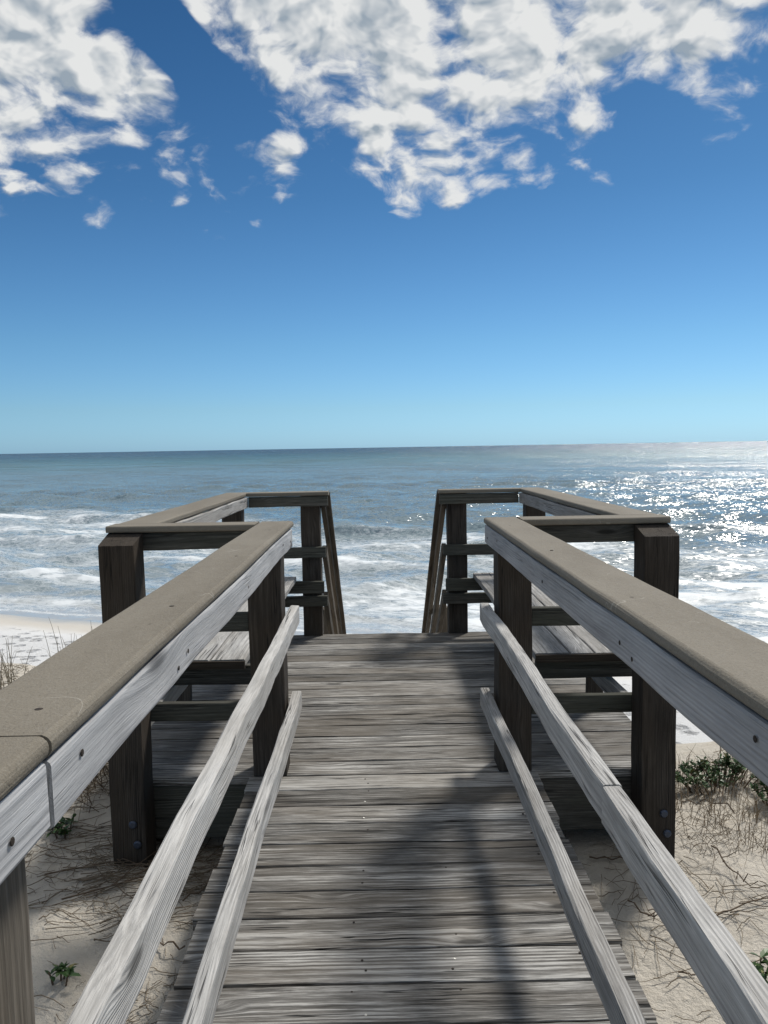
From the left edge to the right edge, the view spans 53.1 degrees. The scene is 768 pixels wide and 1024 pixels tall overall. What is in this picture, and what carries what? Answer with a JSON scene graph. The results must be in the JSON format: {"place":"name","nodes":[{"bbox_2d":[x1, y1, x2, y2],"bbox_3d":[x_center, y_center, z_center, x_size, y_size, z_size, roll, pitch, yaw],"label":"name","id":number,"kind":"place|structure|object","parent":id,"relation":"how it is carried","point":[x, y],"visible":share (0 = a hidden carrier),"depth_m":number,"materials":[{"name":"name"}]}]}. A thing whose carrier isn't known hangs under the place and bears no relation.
{"place":"outdoors","nodes":[
{"label":"outdoors","id":0,"kind":"place"},
{"bbox_2d":[0,441,767,642],"bbox_3d":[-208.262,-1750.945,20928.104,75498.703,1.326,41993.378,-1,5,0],"label":"sea","id":1,"kind":"structure","parent":0,"point":[59,512],"depth_m":76.09,"materials":[{"name":"liquid"}]},
{"bbox_2d":[0,614,767,1023],"bbox_3d":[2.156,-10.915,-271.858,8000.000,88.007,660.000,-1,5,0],"label":"ground","id":2,"kind":"structure","parent":0,"point":[686,998],"depth_m":2.96,"materials":[{"name":"beige sand"}]},
{"bbox_2d":[0,635,31,689],"bbox_3d":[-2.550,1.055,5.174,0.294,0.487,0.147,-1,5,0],"label":"beach grass","id":3,"kind":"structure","parent":2,"relation":"on","point":[7,677],"depth_m":5.21,"materials":[{"name":"brown plant"}]},
{"bbox_2d":[43,619,74,656],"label":"beach grass","id":4,"kind":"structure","parent":2,"relation":"on","point":[55,639],"depth_m":5.63,"materials":[{"name":"brown plant"}]},
{"bbox_2d":[46,813,77,837],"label":"seaside plant","id":5,"kind":"object","parent":2,"relation":"on","point":[61,830],"visible":0.73,"depth_m":3.35,"materials":[{"name":"green plant"}]},
{"bbox_2d":[45,961,80,985],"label":"seaside plant","id":6,"kind":"object","parent":2,"relation":"on","point":[68,971],"visible":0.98,"depth_m":2.49,"materials":[{"name":"green plant"}]},
{"bbox_2d":[76,722,152,812],"bbox_3d":[-1.559,1.247,3.995,0.871,0.314,0.975,-1,5,0],"label":"dry bush","id":7,"kind":"object","parent":2,"relation":"on","point":[96,777],"visible":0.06,"depth_m":3.76,"materials":[{"name":"plant"}]},
{"bbox_2d":[44,847,222,881],"bbox_3d":[-0.892,1.428,3.151,0.901,0.102,0.276,-3,5,-27],"label":"dead twig","id":8,"kind":"object","parent":2,"relation":"on","point":[150,860],"visible":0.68,"depth_m":3.11,"materials":[{"name":"brown wood"}]},
{"bbox_2d":[61,837,220,899],"bbox_3d":[-0.823,1.431,3.026,0.419,0.116,0.713,3,6,37],"label":"dead twig","id":9,"kind":"object","parent":2,"relation":"on","point":[130,879],"visible":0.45,"depth_m":2.98,"materials":[{"name":"brown wood"}]},
{"bbox_2d":[160,938,184,949],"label":"dead twig","id":10,"kind":"object","parent":2,"relation":"on","point":[173,942],"visible":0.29,"depth_m":2.60,"materials":[{"name":"brown wood"}]},
{"bbox_2d":[137,862,217,873],"bbox_3d":[-0.734,1.401,3.029,0.471,0.064,0.124,0,5,17],"label":"dead twig","id":11,"kind":"object","parent":2,"relation":"on","point":[215,867],"visible":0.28,"depth_m":3.05,"materials":[{"name":"brown wood"}]},
{"bbox_2d":[182,868,216,900],"bbox_3d":[-0.674,1.425,2.977,0.043,0.073,0.265,2,6,32],"label":"dead twig","id":12,"kind":"object","parent":2,"relation":"on","point":[199,891],"visible":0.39,"depth_m":2.92,"materials":[{"name":"brown wood"}]},
{"bbox_2d":[0,663,767,1023],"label":"dry vine litter","id":13,"kind":"object","parent":2,"relation":"on","point":[110,871],"visible":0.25,"depth_m":3.04,"materials":[{"name":"brown plant"}]},
{"bbox_2d":[151,632,630,838],"bbox_3d":[0.061,3.099,4.683,2.412,4.203,2.477,-1,5,0],"label":"landing","id":14,"kind":"object","parent":2,"relation":"on","point":[390,703],"visible":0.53,"depth_m":3.81,"materials":[{"name":"grey wood"}]},
{"bbox_2d":[98,491,328,866],"bbox_3d":[-0.758,0.891,4.460,0.764,1.890,2.726,-1,5,0],"label":"landing railing","id":15,"kind":"object","parent":14,"relation":"attached to","point":[123,546],"visible":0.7,"depth_m":3.18,"materials":[{"name":"brown wood"}]},
{"bbox_2d":[173,577,324,700],"bbox_3d":[-0.773,0.789,4.515,0.703,0.461,2.236,-1,5,0],"label":"bench","id":16,"kind":"object","parent":14,"relation":"on","point":[222,658],"visible":0.23,"depth_m":3.45,"materials":[{"name":"grey wood"}]},
{"bbox_2d":[446,573,631,692],"bbox_3d":[0.816,0.761,4.529,0.703,0.461,2.234,-1,5,0],"label":"bench","id":17,"kind":"object","parent":14,"relation":"on","point":[578,651],"visible":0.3,"depth_m":3.50,"materials":[{"name":"grey wood"}]},
{"bbox_2d":[437,487,679,858],"bbox_3d":[0.806,0.880,4.475,0.765,1.924,2.726,-1,5,0],"label":"landing railing","id":18,"kind":"object","parent":14,"relation":"attached to","point":[652,536],"visible":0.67,"depth_m":3.20,"materials":[{"name":"brown wood"}]},
{"bbox_2d":[157,772,657,1023],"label":"walkway","id":19,"kind":"structure","parent":2,"relation":"on","point":[408,899],"depth_m":2.28,"materials":[{"name":"grey wood"}]},
{"bbox_2d":[0,521,301,1023],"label":"walkway railing","id":20,"kind":"object","parent":19,"relation":"attached to","point":[73,715],"visible":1,"depth_m":1.23,"materials":[{"name":"grey wood"}]},
{"bbox_2d":[480,517,767,1023],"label":"walkway railing","id":21,"kind":"object","parent":19,"relation":"attached to","point":[705,672],"visible":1,"depth_m":1.47,"materials":[{"name":"grey wood"}]},
{"bbox_2d":[589,856,622,859],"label":"dead twig","id":22,"kind":"object","parent":2,"relation":"on","point":[605,857],"visible":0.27,"depth_m":3.22,"materials":[{"name":"brown wood"}]},
{"bbox_2d":[628,900,656,920],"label":"dead twig","id":23,"kind":"object","parent":2,"relation":"on","point":[647,914],"visible":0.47,"depth_m":2.81,"materials":[{"name":"brown wood"}]},
{"bbox_2d":[675,782,734,812],"bbox_3d":[1.512,1.343,3.674,0.358,0.088,0.192,3,6,39],"label":"dead twig","id":24,"kind":"object","parent":2,"relation":"on","point":[706,799],"visible":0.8,"depth_m":3.63,"materials":[{"name":"brown wood"}]},
{"bbox_2d":[675,753,758,794],"bbox_3d":[1.697,1.341,3.891,0.545,0.188,0.296,-1,5,0],"label":"green shrub","id":25,"kind":"object","parent":2,"relation":"on","point":[705,766],"visible":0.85,"depth_m":3.88,"materials":[{"name":"green plant"}]},
{"bbox_2d":[711,845,765,887],"bbox_3d":[1.366,1.381,2.998,0.143,0.074,0.316,-3,5,-23],"label":"dead twig","id":26,"kind":"object","parent":2,"relation":"on","point":[723,860],"visible":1,"depth_m":3.01,"materials":[{"name":"brown wood"}]},
{"bbox_2d":[716,895,767,915],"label":"dead twig","id":27,"kind":"object","parent":2,"relation":"on","point":[741,903],"visible":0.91,"depth_m":2.82,"materials":[{"name":"wood"}]},
{"bbox_2d":[749,779,767,806],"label":"green shrub","id":28,"kind":"object","parent":2,"relation":"on","point":[760,794],"visible":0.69,"depth_m":3.68,"materials":[{"name":"green plant"}]},
{"bbox_2d":[751,948,767,982],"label":"seaside plant","id":29,"kind":"object","parent":2,"relation":"on","point":[759,967],"visible":0.37,"depth_m":2.49,"materials":[{"name":"green plant"}]},
{"bbox_3d":[0.023,2.631,8.219,0.935,3.516,4.743,-1,5,0],"label":"staircase","id":30,"kind":"object","parent":2,"relation":"on","visible":0},
{"bbox_2d":[321,492,345,633],"bbox_3d":[-0.490,1.932,8.057,0.217,4.536,4.399,-1,5,0],"label":"stair railing","id":31,"kind":"object","parent":30,"relation":"attached to","point":[334,619],"visible":0.3,"depth_m":6.38,"materials":[{"name":"brown wood"}]},
{"bbox_2d":[422,492,446,632],"bbox_3d":[0.514,1.915,8.065,0.218,4.536,4.398,-1,5,0],"label":"stair railing","id":32,"kind":"object","parent":30,"relation":"attached to","point":[436,612],"visible":0.25,"depth_m":6.42,"materials":[{"name":"brown wood"}]},
{"bbox_2d":[0,0,767,453],"label":"sky","id":33,"kind":"structure","parent":0,"point":[225,224],"materials":[{"name":"blue"}]},
{"bbox_2d":[73,744,767,853],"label":"dry grass","id":34,"kind":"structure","parent":0,"point":[757,811],"depth_m":3.59,"materials":[{"name":"plant"}]}
]}

